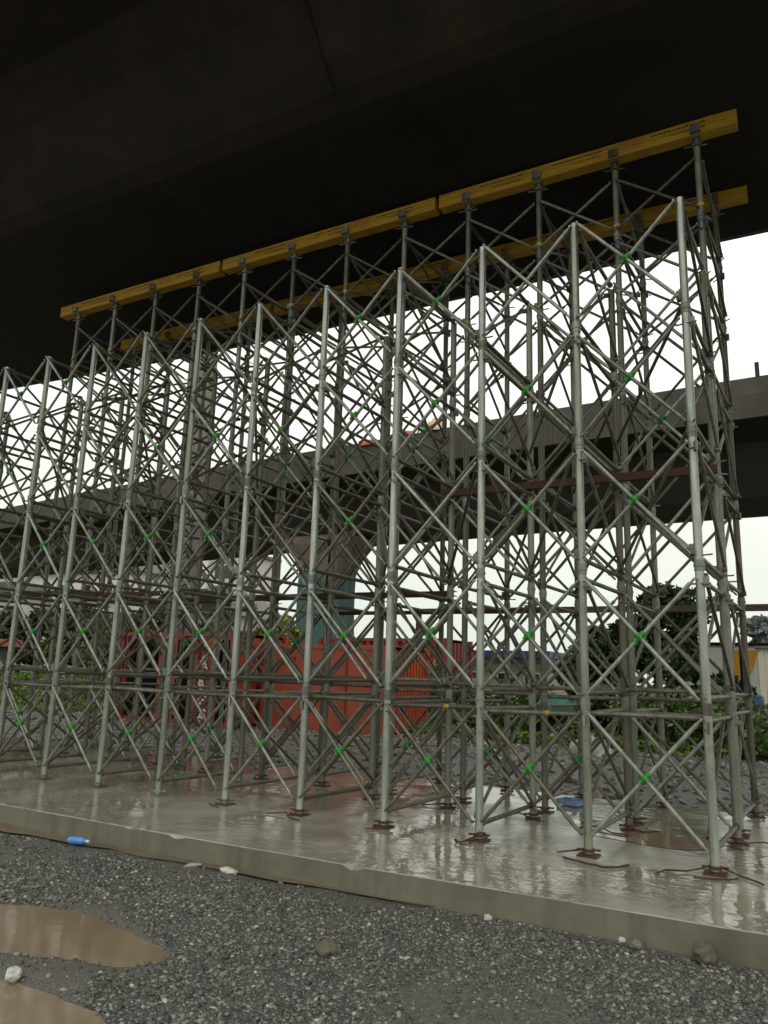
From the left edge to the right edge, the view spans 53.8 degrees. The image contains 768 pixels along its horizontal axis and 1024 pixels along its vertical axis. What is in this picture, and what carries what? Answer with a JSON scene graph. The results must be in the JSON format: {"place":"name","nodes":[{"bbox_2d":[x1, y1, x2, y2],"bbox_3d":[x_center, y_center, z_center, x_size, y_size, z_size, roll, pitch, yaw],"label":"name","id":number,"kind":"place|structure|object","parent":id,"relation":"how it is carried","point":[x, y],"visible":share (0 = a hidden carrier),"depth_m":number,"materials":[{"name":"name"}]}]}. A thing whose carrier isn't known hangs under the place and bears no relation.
{"place":"outdoors","nodes":[
{"label":"outdoors","id":0,"kind":"place"},
{"bbox_2d":[0,831,767,1023],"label":"gravel ground","id":1,"kind":"structure","parent":0,"point":[55,983],"depth_m":4.32,"materials":[{"name":"gravel"}]},
{"bbox_2d":[5,966,21,982],"bbox_3d":[-1.986,2.478,4.054,0.083,0.068,0.086,3,-12,-3],"label":"pebble","id":2,"kind":"object","parent":1,"relation":"on","point":[13,974],"visible":1,"depth_m":4.03,"materials":[{"name":"white stone"}]},
{"bbox_2d":[0,979,105,1023],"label":"puddle","id":3,"kind":"object","parent":1,"relation":"on","point":[20,1003],"visible":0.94,"depth_m":3.75,"materials":[{"name":"liquid"}]},
{"bbox_2d":[67,836,89,844],"bbox_3d":[-2.837,3.054,7.026,0.215,0.070,0.070,-1,-12,11],"label":"plastic bottle","id":4,"kind":"object","parent":1,"relation":"on","point":[74,840],"visible":1,"depth_m":7.00,"materials":[{"name":"blue plastic"}]},
{"bbox_2d":[0,904,168,966],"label":"puddle","id":5,"kind":"object","parent":1,"relation":"on","point":[39,931],"visible":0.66,"depth_m":4.72,"materials":[{"name":"liquid"}]},
{"bbox_2d":[0,822,433,905],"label":"mud strip","id":6,"kind":"object","parent":1,"relation":"on","point":[8,828],"visible":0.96,"depth_m":6.68,"materials":[{"name":"soil"}]},
{"bbox_2d":[219,866,237,874],"bbox_3d":[-1.294,2.983,6.285,0.191,0.065,0.097,-7,-15,36],"label":"plaster lump","id":7,"kind":"object","parent":1,"relation":"on","point":[228,870],"visible":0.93,"depth_m":6.25,"materials":[{"name":"white stone"}]},
{"bbox_2d":[316,939,337,957],"bbox_3d":[-0.343,2.619,4.543,0.124,0.097,0.128,8,-14,-28],"label":"stone","id":8,"kind":"object","parent":1,"relation":"on","point":[326,948],"visible":0.97,"depth_m":4.51,"materials":[{"name":"stone"}]},
{"bbox_2d":[0,737,767,970],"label":"concrete slab","id":9,"kind":"structure","parent":1,"relation":"on","point":[517,867],"depth_m":6.67,"materials":[{"name":"concrete"}]},
{"bbox_2d":[0,411,10,480],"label":"scaffold frame","id":10,"kind":"object","parent":9,"relation":"on","point":[5,437],"visible":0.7,"depth_m":13.92,"materials":[{"name":"metal"}]},
{"bbox_2d":[0,391,46,752],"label":"scaffold frame","id":11,"kind":"object","parent":9,"relation":"on","point":[11,506],"visible":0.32,"depth_m":13.04,"materials":[{"name":"metal"}]},
{"bbox_2d":[0,367,84,756],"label":"scaffold frame","id":12,"kind":"object","parent":9,"relation":"on","point":[66,529],"visible":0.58,"depth_m":12.21,"materials":[{"name":"metal"}]},
{"bbox_2d":[0,356,124,771],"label":"scaffold frame","id":13,"kind":"object","parent":9,"relation":"on","point":[21,583],"visible":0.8,"depth_m":11.38,"materials":[{"name":"metal"}]},
{"bbox_2d":[20,306,141,751],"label":"scaffold frame","id":14,"kind":"object","parent":9,"relation":"on","point":[74,362],"visible":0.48,"depth_m":14.13,"materials":[{"name":"metal"}]},
{"bbox_2d":[0,589,91,597],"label":"steel channel","id":15,"kind":"object","parent":14,"relation":"attached to","point":[31,595],"visible":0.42,"depth_m":13.94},
{"bbox_2d":[0,345,170,779],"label":"scaffold frame","id":16,"kind":"object","parent":9,"relation":"on","point":[44,774],"visible":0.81,"depth_m":10.80,"materials":[{"name":"metal"}]},
{"bbox_2d":[23,295,176,754],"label":"scaffold frame","id":17,"kind":"object","parent":9,"relation":"on","point":[115,308],"visible":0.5,"depth_m":13.62,"materials":[{"name":"metal"}]},
{"bbox_2d":[60,261,224,319],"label":"timber beam","id":18,"kind":"structure","parent":17,"relation":"on","point":[207,272],"depth_m":13.57,"materials":[{"name":"wood"}]},
{"bbox_2d":[43,332,217,787],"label":"scaffold frame","id":19,"kind":"object","parent":9,"relation":"on","point":[98,781],"visible":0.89,"depth_m":10.34,"materials":[{"name":"metal"}]},
{"bbox_2d":[63,283,214,759],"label":"scaffold frame","id":20,"kind":"object","parent":9,"relation":"on","point":[156,297],"visible":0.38,"depth_m":13.16,"materials":[{"name":"metal"}]},
{"bbox_2d":[61,591,164,597],"bbox_3d":[-4.455,1.351,12.360,2.300,0.060,0.150,-5,-14,28],"label":"steel channel","id":21,"kind":"object","parent":20,"relation":"on","point":[140,593],"visible":0.55,"depth_m":12.07,"materials":[{"name":"metal"}]},
{"bbox_2d":[107,270,255,765],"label":"scaffold frame","id":22,"kind":"object","parent":9,"relation":"on","point":[199,285],"visible":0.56,"depth_m":12.66,"materials":[{"name":"metal"}]},
{"bbox_2d":[114,598,232,604],"bbox_3d":[-3.532,1.484,12.574,2.500,0.070,0.150,-5,-14,28],"label":"steel channel","id":23,"kind":"object","parent":22,"relation":"on","point":[207,600],"visible":0.26,"depth_m":12.25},
{"bbox_2d":[97,318,271,795],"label":"scaffold frame","id":24,"kind":"object","parent":9,"relation":"on","point":[158,789],"visible":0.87,"depth_m":9.87,"materials":[{"name":"metal"}]},
{"bbox_2d":[154,256,300,772],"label":"scaffold frame","id":25,"kind":"object","parent":9,"relation":"on","point":[218,590],"visible":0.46,"depth_m":12.12,"materials":[{"name":"metal"}]},
{"bbox_2d":[120,303,275,351],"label":"timber beam","id":26,"kind":"structure","parent":25,"relation":"on","point":[216,323],"depth_m":14.53,"materials":[{"name":"wood"}]},
{"bbox_2d":[156,303,326,805],"bbox_3d":[-1.685,0.461,9.758,1.177,5.997,1.645,-5,-14,28],"label":"scaffold frame","id":27,"kind":"object","parent":9,"relation":"on","point":[236,655],"visible":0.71,"depth_m":9.30,"materials":[{"name":"metal"}]},
{"bbox_2d":[205,241,348,779],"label":"scaffold frame","id":28,"kind":"object","parent":9,"relation":"on","point":[292,313],"visible":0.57,"depth_m":11.69,"materials":[{"name":"metal"}]},
{"bbox_2d":[222,197,439,274],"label":"timber beam","id":29,"kind":"structure","parent":28,"relation":"on","point":[390,219],"depth_m":11.68,"materials":[{"name":"wood"}]},
{"bbox_2d":[224,285,392,816],"bbox_3d":[-0.810,0.376,9.282,1.181,6.018,1.632,-5,-14,28],"label":"scaffold frame","id":30,"kind":"object","parent":9,"relation":"on","point":[299,810],"visible":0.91,"depth_m":8.96,"materials":[{"name":"metal"}]},
{"bbox_2d":[261,226,396,786],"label":"scaffold frame","id":31,"kind":"object","parent":9,"relation":"on","point":[327,639],"visible":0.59,"depth_m":11.25,"materials":[{"name":"metal"}]},
{"bbox_2d":[206,592,373,599],"bbox_3d":[-1.506,1.326,11.815,3.200,0.070,0.120,-5,-14,28],"label":"steel channel","id":32,"kind":"object","parent":31,"relation":"on","point":[315,593],"depth_m":11.48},
{"bbox_2d":[255,591,456,600],"bbox_3d":[-0.550,1.226,11.014,3.450,0.070,0.120,-5,-14,28],"label":"steel channel","id":33,"kind":"object","parent":31,"relation":"on","point":[325,596],"visible":0.43,"depth_m":10.92,"materials":[{"name":"metal"}]},
{"bbox_2d":[273,252,475,315],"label":"timber beam","id":34,"kind":"structure","parent":31,"relation":"on","point":[376,286],"depth_m":12.75,"materials":[{"name":"wood"}]},
{"bbox_2d":[298,267,461,828],"bbox_3d":[0.066,0.307,8.813,1.180,6.013,1.626,-5,-14,28],"label":"scaffold frame","id":35,"kind":"object","parent":9,"relation":"on","point":[391,555],"visible":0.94,"depth_m":8.50,"materials":[{"name":"metal"}]},
{"bbox_2d":[322,209,453,794],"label":"scaffold frame","id":36,"kind":"object","parent":9,"relation":"on","point":[445,332],"visible":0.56,"depth_m":10.86,"materials":[{"name":"metal"}]},
{"bbox_2d":[339,609,539,614],"bbox_3d":[0.772,1.439,10.847,3.300,0.050,0.080,-5,-14,28],"label":"steel channel","id":37,"kind":"object","parent":36,"relation":"on","point":[511,611],"visible":0.48,"depth_m":10.74,"materials":[{"name":"metal"}]},
{"bbox_2d":[390,191,515,803],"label":"scaffold frame","id":38,"kind":"object","parent":9,"relation":"on","point":[463,580],"visible":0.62,"depth_m":10.26,"materials":[{"name":"metal"}]},
{"bbox_2d":[384,246,542,842],"bbox_3d":[0.948,0.238,8.346,1.186,6.008,1.635,-5,-14,28],"label":"scaffold frame","id":39,"kind":"object","parent":9,"relation":"on","point":[478,558],"visible":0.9,"depth_m":7.98,"materials":[{"name":"metal"}]},
{"bbox_2d":[472,832,486,842],"bbox_3d":[0.862,2.916,6.782,0.135,0.078,0.137,-5,-14,28],"label":"bent rod","id":40,"kind":"object","parent":9,"relation":"on","point":[477,833],"visible":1,"depth_m":6.78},
{"bbox_2d":[463,170,582,813],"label":"scaffold frame","id":41,"kind":"object","parent":9,"relation":"on","point":[541,329],"visible":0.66,"depth_m":9.81,"materials":[{"name":"metal"}]},
{"bbox_2d":[477,185,747,265],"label":"timber beam","id":42,"kind":"structure","parent":41,"relation":"on","point":[732,197],"depth_m":10.82,"materials":[{"name":"wood"}]},
{"bbox_2d":[479,222,639,858],"bbox_3d":[1.818,0.157,7.869,1.184,6.022,1.633,-5,-14,28],"label":"scaffold frame","id":43,"kind":"object","parent":9,"relation":"on","point":[582,461],"visible":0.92,"depth_m":7.52,"materials":[{"name":"metal"}]},
{"bbox_2d":[440,464,717,496],"bbox_3d":[2.071,-0.334,8.540,3.120,0.085,0.060,-5,-14,28],"label":"steel channel","id":44,"kind":"object","parent":43,"relation":"on","point":[630,476],"visible":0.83,"depth_m":8.40,"materials":[{"name":"metal"}]},
{"bbox_2d":[556,796,582,806],"bbox_3d":[2.236,3.460,9.044,0.200,0.063,0.280,13,-17,-43],"label":"plastic tray","id":45,"kind":"object","parent":9,"relation":"on","point":[572,801],"visible":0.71,"depth_m":9.04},
{"bbox_2d":[563,856,629,867],"bbox_3d":[1.707,2.856,6.159,0.531,0.018,0.212,-5,-14,28],"label":"bent rod","id":46,"kind":"object","parent":9,"relation":"on","point":[601,866],"visible":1,"depth_m":6.09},
{"bbox_2d":[538,148,672,824],"bbox_3d":[2.798,-0.487,9.661,1.208,8.098,1.581,-5,-14,28],"label":"scaffold frame","id":47,"kind":"object","parent":9,"relation":"on","point":[625,405],"visible":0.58,"depth_m":9.39,"materials":[{"name":"metal"}]},
{"bbox_2d":[439,109,737,213],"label":"timber beam","id":48,"kind":"structure","parent":47,"relation":"on","point":[678,136],"depth_m":9.81,"materials":[{"name":"wood"}]},
{"bbox_2d":[0,0,767,390],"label":"bridge","id":49,"kind":"structure","parent":48,"relation":"on","point":[144,140],"depth_m":10.37,"materials":[{"name":"concrete"}]},
{"bbox_2d":[595,829,725,849],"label":"puddle","id":50,"kind":"object","parent":9,"relation":"on","point":[664,841],"visible":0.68,"depth_m":7.19,"materials":[{"name":"liquid"}]},
{"bbox_2d":[575,196,749,876],"bbox_3d":[2.693,0.091,7.399,1.180,6.009,1.629,-5,-14,28],"label":"scaffold frame","id":51,"kind":"object","parent":9,"relation":"on","point":[704,355],"visible":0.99,"depth_m":7.07,"materials":[{"name":"metal"}]},
{"bbox_2d":[656,867,705,873],"bbox_3d":[2.329,2.818,5.959,0.430,0.045,0.055,5,-12,-12],"label":"bent rod","id":52,"kind":"object","parent":9,"relation":"on","point":[663,870],"visible":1,"depth_m":5.97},
{"bbox_2d":[615,123,765,836],"bbox_3d":[3.660,-0.561,9.183,1.191,8.097,1.593,-5,-14,28],"label":"scaffold frame","id":53,"kind":"object","parent":9,"relation":"on","point":[706,240],"visible":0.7,"depth_m":9.04,"materials":[{"name":"metal"}]},
{"bbox_2d":[693,876,738,880],"bbox_3d":[2.550,2.803,5.786,0.356,0.015,0.062,2,-12,-2],"label":"bent rod","id":54,"kind":"object","parent":9,"relation":"on","point":[732,879],"visible":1,"depth_m":5.77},
{"bbox_2d":[723,869,763,885],"bbox_3d":[2.777,2.806,5.834,0.060,0.045,0.397,7,-13,-23],"label":"bent rod","id":55,"kind":"object","parent":9,"relation":"on","point":[744,877],"visible":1,"depth_m":5.84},
{"bbox_2d":[629,938,643,950],"bbox_3d":[1.605,2.749,4.803,0.084,0.076,0.092,-5,-14,29],"label":"stone","id":56,"kind":"object","parent":1,"relation":"on","point":[636,944],"visible":1,"depth_m":4.78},
{"bbox_2d":[692,941,716,965],"bbox_3d":[1.952,2.704,4.619,0.141,0.139,0.167,1,-12,4],"label":"stone","id":57,"kind":"object","parent":1,"relation":"on","point":[703,952],"visible":0.93,"depth_m":4.57,"materials":[{"name":"stone"}]},
{"bbox_2d":[0,362,767,578],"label":"bridge","id":58,"kind":"structure","parent":0,"point":[750,413],"depth_m":32.09,"materials":[{"name":"concrete"}]},
{"bbox_2d":[428,417,441,429],"bbox_3d":[2.288,-3.848,33.232,0.920,0.672,0.650,-5,-14,28],"label":"sack","id":59,"kind":"object","parent":58,"relation":"on","point":[432,422],"visible":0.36,"depth_m":33.02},
{"bbox_2d":[0,232,767,686],"label":"sky","id":60,"kind":"structure","parent":0,"point":[745,263],"materials":[{"name":"white"}]},
{"bbox_2d":[3,706,767,815],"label":"gravel yard","id":61,"kind":"structure","parent":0,"point":[689,798],"depth_m":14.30,"materials":[{"name":"gravel"}]},
{"bbox_2d":[115,631,288,728],"bbox_3d":[-5.683,5.180,23.516,4.640,2.740,2.540,-5,-14,29],"label":"shipping container","id":62,"kind":"object","parent":61,"relation":"on","point":[207,664],"visible":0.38,"depth_m":22.43,"materials":[{"name":"metal"}]},
{"bbox_2d":[259,643,429,734],"bbox_3d":[-1.123,5.218,22.353,4.240,2.470,2.540,-4,-14,27],"label":"shipping container","id":63,"kind":"object","parent":61,"relation":"on","point":[348,709],"visible":0.16,"depth_m":21.37,"materials":[{"name":"metal"}]},
{"bbox_2d":[427,709,475,727],"bbox_3d":[2.086,6.069,22.027,1.916,0.947,1.163,-5,-14,28],"label":"bush","id":64,"kind":"object","parent":61,"relation":"on","point":[470,721],"visible":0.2,"depth_m":21.56,"materials":[{"name":"green plant"}]},
{"bbox_2d":[475,702,539,732],"bbox_3d":[3.580,5.913,21.320,2.528,1.132,1.403,-5,-14,28],"label":"bush","id":65,"kind":"object","parent":61,"relation":"on","point":[498,719],"visible":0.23,"depth_m":21.04,"materials":[{"name":"green plant"}]},
{"bbox_2d":[524,702,593,731],"bbox_3d":[4.837,5.790,20.966,2.446,1.335,1.494,-5,-14,28],"label":"dark heap","id":66,"kind":"object","parent":61,"relation":"on","point":[552,722],"visible":0.09,"depth_m":20.59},
{"bbox_2d":[536,692,576,710],"bbox_3d":[4.741,5.271,20.891,0.882,0.610,1.177,12,-16,-39],"label":"tarpaulin","id":67,"kind":"object","parent":66,"relation":"on","point":[550,701],"visible":0.3,"depth_m":20.64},
{"bbox_2d":[554,721,600,738],"bbox_3d":[5.095,5.767,19.546,1.009,0.770,1.466,10,-15,-33],"label":"bush","id":68,"kind":"object","parent":61,"relation":"on","point":[573,726],"visible":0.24,"depth_m":19.50,"materials":[{"name":"green plant"}]},
{"bbox_2d":[401,720,767,760],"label":"weeds","id":69,"kind":"object","parent":61,"relation":"on","point":[685,748],"visible":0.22,"depth_m":18.94,"materials":[{"name":"green plant"}]},
{"bbox_2d":[569,736,612,755],"bbox_3d":[4.643,5.229,16.997,0.982,0.446,0.726,-5,-14,28],"label":"rubble heap","id":70,"kind":"object","parent":61,"relation":"on","point":[599,749],"visible":0.38,"depth_m":16.80,"materials":[{"name":"white stone"}]},
{"bbox_2d":[569,675,680,738],"bbox_3d":[6.661,5.457,20.739,3.485,1.904,1.710,-5,-14,28],"label":"bush","id":71,"kind":"object","parent":61,"relation":"on","point":[600,720],"visible":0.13,"depth_m":20.87,"materials":[{"name":"green plant"}]},
{"bbox_2d":[598,681,722,740],"bbox_3d":[7.211,5.230,19.393,3.545,1.771,2.095,-5,-14,28],"label":"bush","id":72,"kind":"object","parent":61,"relation":"on","point":[670,706],"visible":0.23,"depth_m":19.18,"materials":[{"name":"green plant"}]},
{"bbox_2d":[667,694,767,747],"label":"bush","id":73,"kind":"object","parent":61,"relation":"on","point":[762,715],"visible":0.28,"depth_m":18.08,"materials":[{"name":"green plant"}]},
{"bbox_2d":[738,720,767,760],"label":"bush","id":74,"kind":"object","parent":61,"relation":"on","point":[761,741],"visible":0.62,"depth_m":16.75,"materials":[{"name":"green plant"}]},
{"bbox_2d":[753,693,764,710],"bbox_3d":[10.082,5.703,20.623,0.700,1.500,0.700,-5,-14,28],"label":"barrel","id":75,"kind":"object","parent":61,"relation":"on","point":[758,698],"visible":0.14,"depth_m":20.47,"materials":[{"name":"blue plastic"}]},
{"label":"grass bank","id":76,"kind":"structure","parent":0,"visible":0},
{"bbox_2d":[0,639,22,673],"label":"shed","id":77,"kind":"structure","parent":76,"relation":"on","point":[3,651],"depth_m":41.11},
{"bbox_2d":[0,610,42,642],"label":"broadleaf tree","id":78,"kind":"object","parent":76,"relation":"on","point":[4,634],"visible":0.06,"depth_m":49.91,"materials":[{"name":"green plant"}]},
{"bbox_2d":[0,607,47,672],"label":"broadleaf tree","id":79,"kind":"object","parent":76,"relation":"on","point":[34,618],"visible":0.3,"depth_m":47.07,"materials":[{"name":"green plant"}]},
{"bbox_2d":[0,671,113,712],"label":"grass","id":80,"kind":"structure","parent":76,"relation":"on","point":[23,691],"depth_m":31.25,"materials":[{"name":"plant"}]},
{"bbox_2d":[39,615,86,666],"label":"broadleaf tree","id":81,"kind":"object","parent":76,"relation":"on","point":[47,636],"visible":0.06,"depth_m":45.23,"materials":[{"name":"green plant"}]},
{"bbox_2d":[44,611,115,665],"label":"broadleaf tree","id":82,"kind":"object","parent":76,"relation":"on","point":[72,630],"visible":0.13,"depth_m":42.05,"materials":[{"name":"green plant"}]},
{"bbox_2d":[71,613,132,668],"bbox_3d":[-14.385,7.237,40.174,3.704,3.963,3.831,3,-12,-4],"label":"broadleaf tree","id":83,"kind":"object","parent":76,"relation":"on","point":[87,661],"visible":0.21,"depth_m":39.34,"materials":[{"name":"green plant"}]},
{"bbox_2d":[131,609,165,630],"bbox_3d":[-11.673,6.888,38.580,3.467,4.149,3.740,-5,-14,28],"label":"broadleaf tree","id":84,"kind":"object","parent":76,"relation":"on","point":[160,620],"visible":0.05,"depth_m":37.69,"materials":[{"name":"green plant"}]},
{"bbox_2d":[138,591,281,631],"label":"house","id":85,"kind":"structure","parent":76,"relation":"on","point":[261,606],"depth_m":54.66,"materials":[{"name":"white paint"}]},
{"bbox_2d":[198,621,253,633],"bbox_3d":[-7.595,6.570,34.387,4.460,3.266,3.547,-5,-14,28],"label":"broadleaf tree","id":86,"kind":"object","parent":76,"relation":"on","point":[212,624],"visible":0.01,"depth_m":33.84,"materials":[{"name":"green plant"}]},
{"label":"grass verge","id":87,"kind":"structure","parent":0,"visible":0},
{"bbox_2d":[319,637,472,703],"bbox_3d":[0.404,6.613,30.008,5.640,3.070,2.540,-5,-14,28],"label":"shipping container","id":88,"kind":"object","parent":87,"relation":"on","point":[457,644],"visible":0.17,"depth_m":28.99,"materials":[{"name":"metal"}]},
{"bbox_2d":[429,658,497,712],"bbox_3d":[1.915,5.846,24.063,3.709,2.323,2.119,-5,-14,28],"label":"bush","id":89,"kind":"object","parent":87,"relation":"on","point":[456,696],"visible":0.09,"depth_m":23.68,"materials":[{"name":"green plant"}]},
{"bbox_2d":[469,677,562,719],"bbox_3d":[3.902,6.017,23.549,2.170,1.832,3.387,14,-17,-43],"label":"bush","id":90,"kind":"object","parent":87,"relation":"on","point":[516,700],"visible":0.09,"depth_m":23.24,"materials":[{"name":"green plant"}]},
{"bbox_2d":[551,657,619,699],"bbox_3d":[8.690,7.411,32.045,2.921,2.904,3.120,-5,-14,28],"label":"broadleaf tree","id":91,"kind":"object","parent":87,"relation":"on","point":[559,680],"visible":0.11,"depth_m":31.61,"materials":[{"name":"green plant"}]},
{"bbox_2d":[415,604,767,647],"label":"height barrier","id":92,"kind":"object","parent":87,"relation":"on","point":[693,608],"visible":0.17,"depth_m":23.43,"materials":[{"name":"metal"}]},
{"bbox_2d":[565,619,650,678],"bbox_3d":[8.992,6.244,29.470,3.738,4.121,3.042,-5,-14,28],"label":"broadleaf tree","id":93,"kind":"object","parent":87,"relation":"on","point":[601,642],"visible":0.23,"depth_m":28.93,"materials":[{"name":"green plant"}]},
{"bbox_2d":[610,581,711,688],"bbox_3d":[10.060,5.139,27.567,3.666,5.542,3.198,-5,-14,28],"label":"broadleaf tree","id":94,"kind":"object","parent":87,"relation":"on","point":[681,620],"visible":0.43,"depth_m":27.05,"materials":[{"name":"green plant"}]},
{"bbox_2d":[665,670,755,706],"bbox_3d":[11.789,6.781,27.783,3.417,2.522,3.185,-5,-14,28],"label":"broadleaf tree","id":95,"kind":"object","parent":87,"relation":"on","point":[718,678],"visible":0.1,"depth_m":27.49,"materials":[{"name":"green plant"}]},
{"bbox_2d":[676,642,767,710],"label":"metal frame","id":96,"kind":"object","parent":87,"relation":"on","point":[740,658],"visible":0.19,"depth_m":19.62,"materials":[{"name":"metal"}]},
{"bbox_2d":[697,642,759,694],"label":"hall","id":97,"kind":"structure","parent":87,"relation":"on","point":[715,654],"depth_m":35.70,"materials":[{"name":"white paint"}]},
{"bbox_2d":[754,646,767,722],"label":"cabin","id":98,"kind":"object","parent":87,"relation":"on","point":[762,653],"visible":0.77,"depth_m":26.39,"materials":[{"name":"metal"}]},
{"label":"ground plain","id":99,"kind":"structure","parent":0,"visible":0},
{"bbox_2d":[0,564,169,668],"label":"house","id":100,"kind":"structure","parent":99,"relation":"on","point":[51,579],"depth_m":81.00,"materials":[{"name":"white paint"}]},
{"bbox_2d":[164,352,217,631],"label":"concrete pillar","id":101,"kind":"structure","parent":99,"relation":"on","point":[193,572],"depth_m":26.19,"materials":[{"name":"concrete"}]},
{"bbox_2d":[201,556,281,604],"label":"house","id":102,"kind":"structure","parent":99,"relation":"on","point":[265,565],"depth_m":76.16,"materials":[{"name":"white paint"}]},
{"bbox_2d":[253,614,301,643],"bbox_3d":[-4.351,6.056,30.334,1.908,3.977,2.352,1,-12,3],"label":"yellow tree","id":103,"kind":"object","parent":99,"relation":"on","point":[297,633],"visible":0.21,"depth_m":30.08,"materials":[{"name":"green plant"}]},
{"bbox_2d":[285,534,375,574],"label":"bridge pier","id":104,"kind":"structure","parent":99,"relation":"on","point":[301,543],"depth_m":37.58,"materials":[{"name":"concrete"}]},
{"bbox_2d":[296,570,355,643],"bbox_3d":[-2.964,6.172,37.807,2.656,6.300,2.054,-5,-14,28],"label":"netting","id":105,"kind":"object","parent":104,"relation":"attached to","point":[348,586],"visible":0.14,"depth_m":37.35,"materials":[{"name":"fabric"}]},
{"bbox_2d":[473,650,570,702],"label":"shed","id":106,"kind":"structure","parent":99,"relation":"on","point":[495,665],"depth_m":45.96,"materials":[{"name":"grey paint"}]},
{"bbox_2d":[497,672,513,683],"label":"window","id":107,"kind":"structure","parent":106,"relation":"in","point":[500,675],"depth_m":46.14,"materials":[{"name":"glass"}]},
{"bbox_2d":[524,673,540,683],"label":"window","id":108,"kind":"structure","parent":106,"relation":"in","point":[538,675],"depth_m":45.16,"materials":[{"name":"glass"}]},
{"bbox_2d":[738,614,767,642],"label":"broadleaf tree","id":109,"kind":"object","parent":99,"relation":"on","point":[757,629],"visible":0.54,"depth_m":80.06,"materials":[{"name":"green plant"}]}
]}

